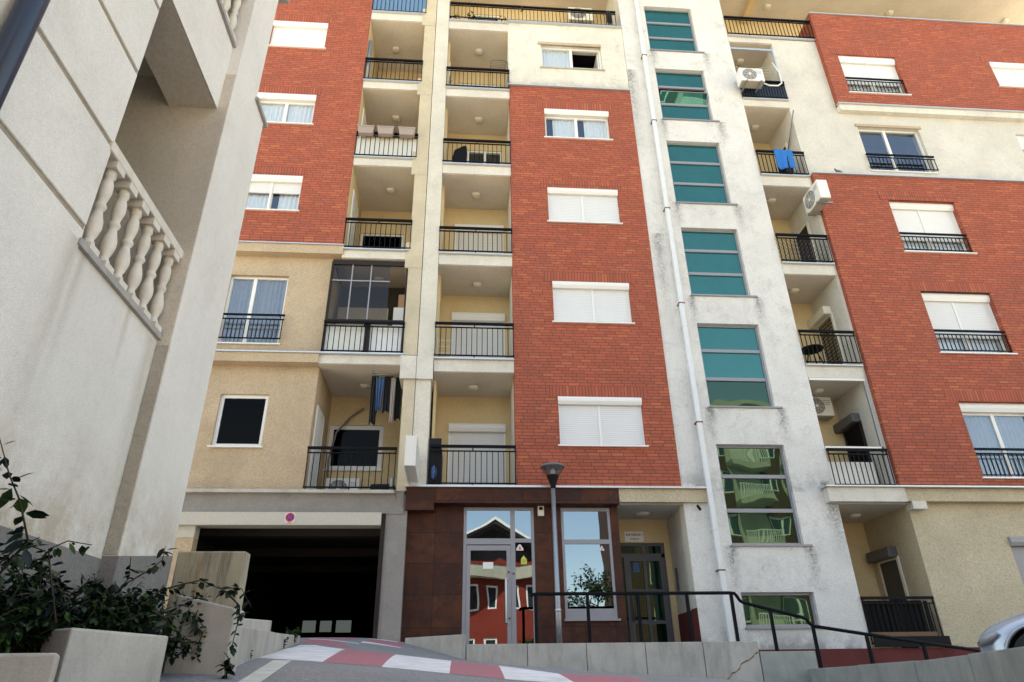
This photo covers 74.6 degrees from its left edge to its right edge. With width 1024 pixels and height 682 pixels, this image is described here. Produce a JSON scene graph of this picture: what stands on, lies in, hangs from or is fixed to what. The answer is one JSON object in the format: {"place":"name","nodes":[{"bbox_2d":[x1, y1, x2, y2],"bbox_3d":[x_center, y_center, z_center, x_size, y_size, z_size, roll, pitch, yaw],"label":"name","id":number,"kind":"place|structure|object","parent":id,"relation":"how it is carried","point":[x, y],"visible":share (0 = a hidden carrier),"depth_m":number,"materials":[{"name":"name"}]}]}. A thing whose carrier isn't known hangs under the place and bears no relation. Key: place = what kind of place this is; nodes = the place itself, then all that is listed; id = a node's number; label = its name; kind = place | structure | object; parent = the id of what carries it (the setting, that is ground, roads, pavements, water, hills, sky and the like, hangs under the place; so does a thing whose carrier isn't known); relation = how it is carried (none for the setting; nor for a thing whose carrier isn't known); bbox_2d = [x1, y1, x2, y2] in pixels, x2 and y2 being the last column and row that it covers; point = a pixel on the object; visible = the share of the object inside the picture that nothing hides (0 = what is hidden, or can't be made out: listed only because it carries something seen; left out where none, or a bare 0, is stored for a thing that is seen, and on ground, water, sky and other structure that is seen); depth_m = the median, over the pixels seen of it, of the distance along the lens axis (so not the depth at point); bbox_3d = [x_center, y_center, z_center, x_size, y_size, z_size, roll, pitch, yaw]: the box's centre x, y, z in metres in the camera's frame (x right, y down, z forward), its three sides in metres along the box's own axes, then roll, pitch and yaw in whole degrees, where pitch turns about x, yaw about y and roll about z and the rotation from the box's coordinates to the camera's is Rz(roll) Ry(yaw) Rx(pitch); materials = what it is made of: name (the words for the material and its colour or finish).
{"place":"outdoors","nodes":[
{"label":"outdoors","id":0,"kind":"place"},
{"bbox_2d":[159,637,759,681],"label":"road","id":1,"kind":"structure","parent":0,"point":[301,671],"depth_m":5.05,"materials":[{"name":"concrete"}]},
{"bbox_2d":[0,653,59,681],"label":"retaining wall","id":2,"kind":"structure","parent":1,"relation":"on","point":[28,667],"depth_m":2.49,"materials":[{"name":"concrete"}]},
{"bbox_2d":[0,647,163,669],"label":"planting bed","id":3,"kind":"object","parent":1,"relation":"on","point":[25,650],"visible":0.17,"depth_m":3.19,"materials":[{"name":"soil"}]},
{"bbox_2d":[0,439,250,665],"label":"shrub","id":4,"kind":"object","parent":3,"relation":"on","point":[29,617],"visible":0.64,"depth_m":3.38,"materials":[{"name":"green plant"}]},
{"bbox_2d":[40,628,167,681],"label":"retaining wall","id":5,"kind":"structure","parent":1,"relation":"on","point":[89,655],"depth_m":3.34,"materials":[{"name":"concrete"}]},
{"bbox_2d":[0,0,289,618],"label":"side building","id":6,"kind":"structure","parent":1,"relation":"on","point":[130,132],"depth_m":4.46,"materials":[{"name":"white paint"}]},
{"bbox_2d":[0,0,50,109],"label":"downpipe","id":7,"kind":"object","parent":6,"relation":"attached to","point":[20,26],"depth_m":3.23,"materials":[{"name":"blue"}]},
{"bbox_2d":[162,595,244,674],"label":"retaining wall","id":8,"kind":"structure","parent":1,"relation":"on","point":[219,620],"depth_m":4.38,"materials":[{"name":"concrete"}]},
{"bbox_2d":[165,551,249,616],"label":"retaining wall","id":9,"kind":"structure","parent":1,"relation":"on","point":[221,569],"depth_m":5.20,"materials":[{"name":"concrete"}]},
{"bbox_2d":[216,653,234,678],"bbox_3d":[-1.760,2.029,4.161,0.112,0.191,0.125,-7,-28,12],"label":"weed","id":10,"kind":"object","parent":1,"relation":"on","point":[227,668],"visible":0.99,"depth_m":4.14,"materials":[{"name":"green"}]},
{"bbox_2d":[239,660,290,681],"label":"white parking line","id":11,"kind":"object","parent":1,"relation":"on","point":[261,674],"visible":1,"depth_m":4.53,"materials":[{"name":"paint"}]},
{"bbox_2d":[237,618,299,665],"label":"curb wall","id":12,"kind":"structure","parent":1,"relation":"on","point":[259,638],"depth_m":6.15,"materials":[{"name":"concrete"}]},
{"bbox_2d":[285,626,300,642],"bbox_3d":[-3.227,4.340,9.880,0.248,0.257,0.163,1,-27,-4],"label":"weed","id":13,"kind":"object","parent":1,"relation":"on","point":[295,632],"visible":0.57,"depth_m":9.88,"materials":[{"name":"green"}]},
{"bbox_2d":[160,0,437,641],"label":"apartment building","id":14,"kind":"structure","parent":1,"relation":"on","point":[327,267],"depth_m":16.67,"materials":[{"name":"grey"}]},
{"bbox_2d":[207,395,268,447],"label":"window","id":15,"kind":"structure","parent":14,"relation":"in","point":[240,422],"depth_m":14.75,"materials":[{"name":"glass"}]},
{"bbox_2d":[217,277,288,344],"bbox_3d":[-6.124,-0.728,15.968,1.490,1.895,0.243,1,-27,-4],"label":"window","id":16,"kind":"structure","parent":14,"relation":"in","point":[257,295],"depth_m":16.11,"materials":[{"name":"glass"}]},
{"bbox_2d":[245,174,302,211],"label":"window","id":17,"kind":"structure","parent":14,"relation":"in","point":[266,192],"depth_m":17.41,"materials":[{"name":"white plastic"}]},
{"bbox_2d":[257,92,316,124],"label":"window","id":18,"kind":"structure","parent":14,"relation":"in","point":[278,108],"depth_m":18.79,"materials":[{"name":"white plastic"}]},
{"bbox_2d":[284,512,295,522],"bbox_3d":[-4.471,3.557,13.520,0.220,0.220,0.019,1,-27,-4],"label":"no stopping sign","id":19,"kind":"object","parent":14,"relation":"attached to","point":[290,517],"visible":1,"depth_m":13.51,"materials":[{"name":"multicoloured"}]},
{"bbox_2d":[268,20,328,49],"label":"window","id":20,"kind":"structure","parent":14,"relation":"in","point":[289,34],"depth_m":20.09,"materials":[{"name":"white plastic"}]},
{"bbox_2d":[306,405,324,488],"bbox_3d":[-4.442,2.566,15.146,0.060,2.070,0.850,1,-27,-4],"label":"balcony door","id":21,"kind":"structure","parent":14,"relation":"in","point":[319,419],"depth_m":15.17,"materials":[{"name":"white plastic"}]},
{"bbox_2d":[325,478,360,489],"bbox_3d":[-3.941,3.503,15.637,0.780,0.560,0.316,1,-27,-4],"label":"air conditioner","id":22,"kind":"object","parent":14,"relation":"attached to","point":[345,482],"visible":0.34,"depth_m":15.60,"materials":[{"name":"grey"}]},
{"bbox_2d":[327,408,363,477],"bbox_3d":[-4.059,2.664,16.262,0.753,2.271,0.066,3,-28,-8],"label":"hose","id":23,"kind":"object","parent":22,"relation":"attached to","point":[346,421],"visible":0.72,"depth_m":16.39,"materials":[{"name":"grey"}]},
{"bbox_2d":[347,189,358,247],"bbox_3d":[-4.278,-2.905,17.929,0.060,2.200,0.850,1,-27,-4],"label":"balcony door","id":24,"kind":"structure","parent":14,"relation":"in","point":[354,208],"depth_m":18.01,"materials":[{"name":"white plastic"}]},
{"bbox_2d":[323,425,383,470],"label":"window","id":25,"kind":"structure","parent":14,"relation":"in","point":[350,436],"depth_m":16.51,"materials":[{"name":"white plastic"}]},
{"bbox_2d":[360,108,366,136],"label":"balcony door","id":26,"kind":"structure","parent":14,"relation":"in","point":[363,122],"depth_m":19.42,"materials":[{"name":"white plastic"}]},
{"bbox_2d":[357,125,374,135],"bbox_3d":[-3.969,-5.710,18.260,0.470,0.242,0.205,1,-27,-4],"label":"flower box","id":27,"kind":"object","parent":14,"relation":"attached to","point":[366,130],"visible":1,"depth_m":18.20,"materials":[{"name":"beige plastic"}]},
{"bbox_2d":[364,40,372,77],"bbox_3d":[-4.252,-8.302,19.900,0.140,1.600,0.136,1,-27,-4],"label":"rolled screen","id":28,"kind":"object","parent":14,"relation":"attached to","point":[369,52],"visible":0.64,"depth_m":19.91,"materials":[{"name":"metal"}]},
{"bbox_2d":[360,234,403,248],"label":"window","id":29,"kind":"structure","parent":14,"relation":"in","point":[397,242],"depth_m":19.25,"materials":[{"name":"glass"}]},
{"bbox_2d":[370,484,395,490],"bbox_3d":[-2.833,3.324,14.721,0.530,0.310,0.350,1,-27,-4],"label":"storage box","id":30,"kind":"object","parent":14,"relation":"on","point":[379,485],"visible":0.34,"depth_m":14.60,"materials":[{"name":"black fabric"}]},
{"bbox_2d":[372,371,396,376],"bbox_3d":[-2.917,0.801,15.740,0.700,0.041,0.400,1,-27,-4],"label":"drying rack","id":31,"kind":"object","parent":14,"relation":"attached to","point":[373,374],"visible":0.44,"depth_m":15.59,"materials":[{"name":"metal"}]},
{"bbox_2d":[369,376,379,424],"bbox_3d":[-3.171,1.355,15.398,0.175,1.200,0.089,1,-27,-4],"label":"garment","id":32,"kind":"object","parent":31,"relation":"hanging from","point":[372,415],"visible":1,"depth_m":15.36,"materials":[{"name":"black fabric"}]},
{"bbox_2d":[375,377,384,412],"bbox_3d":[-3.048,1.225,15.434,0.138,0.860,0.147,-23,-35,36],"label":"garment","id":33,"kind":"object","parent":31,"relation":"hanging from","point":[379,386],"visible":1,"depth_m":15.45,"materials":[{"name":"blue fabric"}]},
{"bbox_2d":[382,376,393,412],"bbox_3d":[-2.857,1.237,15.486,0.211,0.920,0.089,1,-27,-4],"label":"garment","id":34,"kind":"object","parent":31,"relation":"hanging from","point":[386,395],"visible":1,"depth_m":15.48,"materials":[{"name":"black fabric"}]},
{"bbox_2d":[389,378,395,422],"bbox_3d":[-2.743,1.351,15.393,0.108,1.110,0.086,1,-27,-4],"label":"garment","id":35,"kind":"object","parent":31,"relation":"hanging from","point":[393,386],"visible":1,"depth_m":15.39,"materials":[{"name":"grey fabric"}]},
{"bbox_2d":[393,377,401,420],"bbox_3d":[-2.630,1.332,15.513,0.151,1.070,0.089,1,-27,-4],"label":"garment","id":36,"kind":"object","parent":31,"relation":"hanging from","point":[397,402],"visible":0.96,"depth_m":15.47,"materials":[{"name":"black fabric"}]},
{"bbox_2d":[377,125,394,136],"bbox_3d":[-3.441,-5.698,18.299,0.470,0.242,0.205,1,-27,-4],"label":"flower box","id":37,"kind":"object","parent":14,"relation":"attached to","point":[386,131],"visible":1,"depth_m":18.24,"materials":[{"name":"beige plastic"}]},
{"bbox_2d":[392,307,403,340],"bbox_3d":[-2.792,-0.378,16.523,0.270,0.880,0.250,1,-27,-4],"label":"cabinet","id":38,"kind":"object","parent":14,"relation":"on","point":[398,313],"visible":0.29,"depth_m":16.52,"materials":[{"name":"white"}]},
{"bbox_2d":[398,295,404,307],"bbox_3d":[-2.744,-0.948,16.799,0.180,0.375,0.190,1,-27,-4],"label":"cardboard box","id":39,"kind":"object","parent":38,"relation":"on","point":[401,301],"visible":0.57,"depth_m":16.71,"materials":[{"name":"beige"}]},
{"bbox_2d":[398,126,415,137],"bbox_3d":[-2.872,-5.686,18.340,0.470,0.242,0.205,1,-27,-4],"label":"flower box","id":40,"kind":"object","parent":14,"relation":"attached to","point":[407,132],"visible":1,"depth_m":18.28,"materials":[{"name":"beige plastic"}]},
{"bbox_2d":[259,645,343,661],"bbox_3d":[-2.363,3.667,7.943,0.694,0.406,5.291,5,-28,-11],"label":"white road marking","id":41,"kind":"object","parent":1,"relation":"on","point":[316,653],"visible":0.95,"depth_m":7.10,"materials":[{"name":"paint"}]},
{"bbox_2d":[302,639,351,647],"bbox_3d":[-3.123,4.977,11.067,0.732,0.269,2.301,8,-29,-17],"label":"red road marking","id":42,"kind":"object","parent":1,"relation":"on","point":[327,642],"visible":1,"depth_m":11.09,"materials":[{"name":"paint"}]},
{"bbox_2d":[323,649,395,666],"bbox_3d":[-1.610,3.507,7.489,0.676,0.348,4.576,4,-28,-9],"label":"red road marking","id":43,"kind":"object","parent":1,"relation":"on","point":[355,657],"visible":0.99,"depth_m":6.53,"materials":[{"name":"paint"}]},
{"bbox_2d":[364,639,402,647],"bbox_3d":[-2.309,5.450,12.115,0.710,0.200,0.900,1,-27,-4],"label":"red road marking","id":44,"kind":"object","parent":1,"relation":"on","point":[396,644],"visible":1,"depth_m":12.15,"materials":[{"name":"paint"}]},
{"bbox_2d":[382,655,450,672],"bbox_3d":[-0.925,3.278,6.866,0.642,0.285,3.630,3,-27,-7],"label":"white road marking","id":45,"kind":"object","parent":1,"relation":"on","point":[417,663],"visible":1,"depth_m":6.04,"materials":[{"name":"paint"}]},
{"bbox_2d":[405,634,465,658],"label":"ramp wall","id":46,"kind":"structure","parent":1,"relation":"on","point":[453,645],"depth_m":12.02,"materials":[{"name":"concrete"}]},
{"bbox_2d":[450,661,504,678],"bbox_3d":[-0.328,2.999,6.155,0.470,0.205,2.400,1,-27,-4],"label":"red road marking","id":47,"kind":"object","parent":1,"relation":"on","point":[476,669],"visible":1,"depth_m":5.71,"materials":[{"name":"paint"}]},
{"bbox_2d":[499,666,572,681],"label":"white road marking","id":48,"kind":"object","parent":1,"relation":"on","point":[512,673],"visible":0.99,"depth_m":5.44,"materials":[{"name":"paint"}]},
{"bbox_2d":[560,674,647,681],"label":"red road marking","id":49,"kind":"object","parent":1,"relation":"on","point":[583,678],"visible":1,"depth_m":5.39,"materials":[{"name":"paint"}]},
{"bbox_2d":[466,641,817,681],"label":"concrete wall","id":50,"kind":"structure","parent":1,"relation":"on","point":[740,660],"depth_m":11.87,"materials":[{"name":"concrete"}]},
{"bbox_2d":[529,591,979,667],"bbox_3d":[4.482,5.407,12.256,8.337,1.590,0.062,1,-27,-4],"label":"handrail","id":51,"kind":"object","parent":50,"relation":"attached to","point":[771,610],"visible":0.99,"depth_m":12.39,"materials":[{"name":"metal"}]},
{"bbox_2d":[808,647,1023,681],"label":"concrete wall","id":52,"kind":"structure","parent":1,"relation":"on","point":[1004,665],"depth_m":8.35,"materials":[{"name":"concrete"}]},
{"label":"upper street","id":53,"kind":"structure","parent":0,"visible":0},
{"bbox_2d":[400,0,1023,667],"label":"apartment building","id":54,"kind":"structure","parent":53,"relation":"on","point":[626,308],"depth_m":16.62,"materials":[{"name":"red"}]},
{"bbox_2d":[404,435,419,482],"bbox_3d":[-2.020,2.428,13.639,0.215,0.630,1.348,1,-27,-4],"label":"sign box","id":55,"kind":"object","parent":54,"relation":"attached to","point":[412,459],"visible":1,"depth_m":13.13,"materials":[{"name":"white plastic"}]},
{"bbox_2d":[427,438,442,484],"bbox_3d":[-1.642,2.598,14.429,0.310,1.040,0.132,1,-27,-4],"label":"folded chair","id":56,"kind":"object","parent":54,"relation":"on","point":[437,454],"visible":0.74,"depth_m":14.38,"materials":[{"name":"black fabric"}]},
{"bbox_2d":[452,146,466,162],"bbox_3d":[-1.443,-5.086,18.577,0.410,0.774,0.120,1,-27,-4],"label":"folded chair","id":57,"kind":"object","parent":54,"relation":"on","point":[458,152],"visible":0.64,"depth_m":18.54,"materials":[{"name":"black plastic"}]},
{"bbox_2d":[447,423,505,484],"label":"window","id":58,"kind":"structure","parent":54,"relation":"in","point":[459,433],"depth_m":16.08,"materials":[{"name":"white plastic"}]},
{"bbox_2d":[451,312,504,357],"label":"window","id":59,"kind":"structure","parent":54,"relation":"in","point":[456,316],"depth_m":17.54,"materials":[{"name":"white plastic"}]},
{"bbox_2d":[454,224,503,253],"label":"window","id":60,"kind":"structure","parent":54,"relation":"in","point":[480,241],"depth_m":18.93,"materials":[{"name":"white plastic"}]},
{"bbox_2d":[467,151,500,163],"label":"window","id":61,"kind":"structure","parent":54,"relation":"in","point":[478,154],"depth_m":20.63,"materials":[{"name":"plastic"}]},
{"bbox_2d":[490,60,507,82],"bbox_3d":[-0.390,-7.875,19.970,0.551,1.380,0.024,1,-27,-4],"label":"folding rack","id":62,"kind":"object","parent":54,"relation":"attached to","point":[499,67],"visible":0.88,"depth_m":20.18,"materials":[{"name":"brown"}]},
{"bbox_2d":[462,507,535,644],"bbox_3d":[-0.257,4.866,13.511,1.470,3.030,0.187,1,-27,-4],"label":"shop door","id":63,"kind":"structure","parent":54,"relation":"in","point":[499,564],"depth_m":13.59,"materials":[{"name":"glass"}]},
{"bbox_2d":[537,506,543,515],"bbox_3d":[0.609,3.596,14.194,0.130,0.210,0.086,1,-27,-4],"label":"alarm box","id":64,"kind":"object","parent":54,"relation":"attached to","point":[540,510],"visible":1,"depth_m":14.16,"materials":[{"name":"beige"}]},
{"bbox_2d":[540,48,604,70],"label":"window","id":65,"kind":"structure","parent":54,"relation":"in","point":[554,58],"depth_m":20.70,"materials":[{"name":"white plastic"}]},
{"bbox_2d":[544,108,612,140],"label":"window","id":66,"kind":"structure","parent":54,"relation":"in","point":[559,123],"depth_m":19.35,"materials":[{"name":"white plastic"}]},
{"bbox_2d":[567,7,592,23],"bbox_3d":[2.344,-11.170,23.156,0.840,0.640,0.316,1,-27,-4],"label":"air conditioner","id":67,"kind":"object","parent":54,"relation":"attached to","point":[575,18],"visible":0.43,"depth_m":22.97,"materials":[{"name":"grey"}]},
{"bbox_2d":[547,187,622,224],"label":"window","id":68,"kind":"structure","parent":54,"relation":"in","point":[565,205],"depth_m":17.89,"materials":[{"name":"white plastic"}]},
{"bbox_2d":[560,508,620,620],"bbox_3d":[1.581,4.564,13.842,1.120,2.240,0.150,1,-27,-4],"label":"shop window","id":69,"kind":"structure","parent":54,"relation":"in","point":[588,565],"depth_m":13.85,"materials":[{"name":"glass"}]},
{"bbox_2d":[552,281,634,324],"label":"window","id":70,"kind":"structure","parent":54,"relation":"in","point":[573,302],"depth_m":16.52,"materials":[{"name":"white plastic"}]},
{"bbox_2d":[558,396,648,446],"bbox_3d":[1.999,1.824,15.066,2.010,1.171,0.170,1,-27,-4],"label":"window","id":71,"kind":"structure","parent":54,"relation":"in","point":[583,421],"depth_m":15.10,"materials":[{"name":"white plastic"}]},
{"bbox_2d":[605,11,611,24],"bbox_3d":[3.070,-10.245,21.304,0.172,0.601,0.115,1,-27,-4],"label":"cloth","id":72,"kind":"object","parent":54,"relation":"hanging from","point":[608,15],"visible":1,"depth_m":21.30,"materials":[{"name":"black"}]},
{"bbox_2d":[624,532,643,541],"bbox_3d":[2.810,4.501,15.450,0.440,0.230,0.020,1,-27,-4],"label":"name plate","id":73,"kind":"object","parent":54,"relation":"attached to","point":[634,536],"visible":1,"depth_m":15.44,"materials":[{"name":"white"}]},
{"bbox_2d":[620,543,673,642],"bbox_3d":[2.839,5.782,14.792,1.320,2.590,0.180,1,-27,-4],"label":"entrance door","id":74,"kind":"structure","parent":54,"relation":"in","point":[643,564],"depth_m":14.94,"materials":[{"name":"glass"}]},
{"bbox_2d":[644,9,704,53],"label":"stair window","id":75,"kind":"structure","parent":54,"relation":"in","point":[668,30],"depth_m":21.53,"materials":[{"name":"glass"}]},
{"bbox_2d":[655,71,719,121],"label":"stair window","id":76,"kind":"structure","parent":54,"relation":"in","point":[675,105],"depth_m":20.06,"materials":[{"name":"glass"}]},
{"bbox_2d":[667,143,737,205],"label":"stair window","id":77,"kind":"structure","parent":54,"relation":"in","point":[696,169],"depth_m":18.82,"materials":[{"name":"glass"}]},
{"bbox_2d":[681,230,757,297],"bbox_3d":[5.305,-2.024,17.391,1.710,2.120,0.205,1,-27,-4],"label":"stair window","id":78,"kind":"structure","parent":54,"relation":"in","point":[713,258],"depth_m":17.45,"materials":[{"name":"glass"}]},
{"bbox_2d":[697,325,782,408],"bbox_3d":[5.375,0.590,16.047,1.730,2.220,0.205,1,-27,-4],"label":"stair window","id":79,"kind":"structure","parent":54,"relation":"in","point":[733,363],"depth_m":16.09,"materials":[{"name":"glass"}]},
{"bbox_2d":[735,68,764,92],"bbox_3d":[7.135,-7.838,20.126,0.720,0.590,0.450,1,-27,-4],"label":"air conditioner","id":80,"kind":"object","parent":54,"relation":"attached to","point":[753,78],"visible":1,"depth_m":19.99,"materials":[{"name":"grey"}]},
{"bbox_2d":[764,62,781,85],"bbox_3d":[7.855,-8.196,20.433,0.756,1.352,0.224,13,-31,-26],"label":"hose","id":81,"kind":"object","parent":80,"relation":"attached to","point":[772,63],"visible":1,"depth_m":20.37,"materials":[{"name":"white plastic"}]},
{"bbox_2d":[716,445,812,546],"bbox_3d":[5.422,3.341,14.630,1.740,2.230,0.205,1,-27,-4],"label":"stair window","id":82,"kind":"structure","parent":54,"relation":"in","point":[760,509],"depth_m":14.66,"materials":[{"name":"glass"}]},
{"bbox_2d":[773,149,796,169],"bbox_3d":[7.728,-5.140,19.014,0.544,0.720,0.063,1,-27,-4],"label":"towel","id":83,"kind":"object","parent":54,"relation":"hanging from","point":[781,156],"visible":1,"depth_m":19.01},
{"bbox_2d":[741,593,828,628],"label":"stair window","id":84,"kind":"structure","parent":54,"relation":"in","point":[802,604],"depth_m":13.62,"materials":[{"name":"glass"}]},
{"bbox_2d":[775,142,794,174],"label":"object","id":85,"kind":"structure","parent":54,"relation":"in","point":[785,147],"depth_m":20.40,"materials":[{"name":"beige"}]},
{"bbox_2d":[785,157,794,173],"bbox_3d":[7.797,-5.036,18.989,0.229,0.830,0.064,1,-27,-4],"label":"cloth","id":86,"kind":"object","parent":54,"relation":"hanging from","point":[790,170],"visible":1,"depth_m":18.87,"materials":[{"name":"black"}]},
{"bbox_2d":[778,239,830,262],"bbox_3d":[7.692,-2.375,17.699,1.370,0.727,0.017,1,-27,-4],"label":"balcony railing","id":87,"kind":"object","parent":54,"relation":"attached to","point":[803,251],"visible":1,"depth_m":17.70,"materials":[{"name":"grey"}]},
{"bbox_2d":[794,221,818,262],"bbox_3d":[8.310,-2.379,18.856,0.060,1.830,0.800,1,-27,-4],"label":"balcony door","id":88,"kind":"structure","parent":54,"relation":"in","point":[805,229],"depth_m":18.96,"materials":[{"name":"beige"}]},
{"bbox_2d":[801,344,824,363],"bbox_3d":[7.590,0.527,16.844,0.580,0.729,0.580,1,-27,-4],"label":"round table","id":89,"kind":"object","parent":54,"relation":"on","point":[810,349],"visible":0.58,"depth_m":16.95,"materials":[{"name":"black plastic"}]},
{"bbox_2d":[803,180,832,215],"bbox_3d":[8.310,-3.863,18.268,0.450,0.670,0.800,1,-27,-4],"label":"air conditioner","id":90,"kind":"object","parent":54,"relation":"attached to","point":[816,197],"visible":1,"depth_m":18.07,"materials":[{"name":"grey"}]},
{"bbox_2d":[813,397,834,419],"bbox_3d":[7.714,1.700,16.984,0.700,0.520,0.316,1,-27,-4],"label":"air conditioner","id":91,"kind":"object","parent":54,"relation":"attached to","point":[824,408],"visible":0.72,"depth_m":16.86,"materials":[{"name":"grey"}]},
{"bbox_2d":[817,312,845,363],"bbox_3d":[8.350,0.230,17.512,0.060,1.800,0.800,1,-27,-4],"label":"balcony door","id":92,"kind":"structure","parent":54,"relation":"in","point":[829,323],"depth_m":17.57,"materials":[{"name":"beige"}]},
{"bbox_2d":[843,420,871,461],"bbox_3d":[8.391,2.897,16.138,0.060,1.800,0.800,1,-27,-4],"label":"balcony door","id":93,"kind":"structure","parent":54,"relation":"in","point":[855,435],"depth_m":16.28,"materials":[{"name":"black"}]},
{"bbox_2d":[838,56,911,95],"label":"window","id":94,"kind":"structure","parent":54,"relation":"in","point":[864,67],"depth_m":21.14,"materials":[{"name":"white plastic"}]},
{"bbox_2d":[858,129,937,173],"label":"window","id":95,"kind":"structure","parent":54,"relation":"in","point":[883,144],"depth_m":20.51,"materials":[{"name":"white plastic"}]},
{"bbox_2d":[877,556,921,647],"bbox_3d":[8.641,5.839,14.979,0.060,1.900,0.800,1,-27,-4],"label":"balcony door","id":96,"kind":"structure","parent":54,"relation":"in","point":[891,572],"depth_m":15.16,"materials":[{"name":"beige"}]},
{"bbox_2d":[889,202,977,254],"bbox_3d":[11.387,-3.058,18.395,2.020,1.761,0.343,1,-27,-4],"label":"window","id":97,"kind":"structure","parent":54,"relation":"in","point":[909,217],"depth_m":18.53,"materials":[{"name":"white plastic"}]},
{"bbox_2d":[921,293,1017,354],"bbox_3d":[11.448,-0.413,17.034,2.000,1.791,0.343,1,-27,-4],"label":"window","id":98,"kind":"structure","parent":54,"relation":"in","point":[945,311],"depth_m":17.15,"materials":[{"name":"white plastic"}]},
{"bbox_2d":[959,403,1023,478],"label":"window","id":99,"kind":"structure","parent":54,"relation":"in","point":[989,425],"depth_m":15.87,"materials":[{"name":"white plastic"}]},
{"bbox_2d":[989,62,1023,87],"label":"window","id":100,"kind":"structure","parent":54,"relation":"in","point":[1010,75],"depth_m":21.51,"materials":[{"name":"white plastic"}]},
{"bbox_2d":[1007,536,1023,583],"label":"window","id":101,"kind":"structure","parent":54,"relation":"in","point":[1016,543],"depth_m":14.52,"materials":[{"name":"grey"}]},
{"bbox_2d":[1016,136,1023,151],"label":"window","id":102,"kind":"structure","parent":54,"relation":"in","point":[1020,138],"depth_m":20.34,"materials":[{"name":"white plastic"}]},
{"bbox_2d":[977,612,1023,651],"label":"parked car","id":103,"kind":"object","parent":53,"relation":"on","point":[1007,633],"visible":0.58,"depth_m":8.00,"materials":[{"name":"silver metal"}]},
{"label":"pavement","id":104,"kind":"structure","parent":0,"visible":0},
{"bbox_2d":[540,462,564,642],"bbox_3d":[0.863,4.221,13.129,0.510,3.735,0.510,1,-27,-4],"label":"street lamp","id":105,"kind":"object","parent":104,"relation":"on","point":[552,468],"visible":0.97,"depth_m":13.26,"materials":[{"name":"metal"}]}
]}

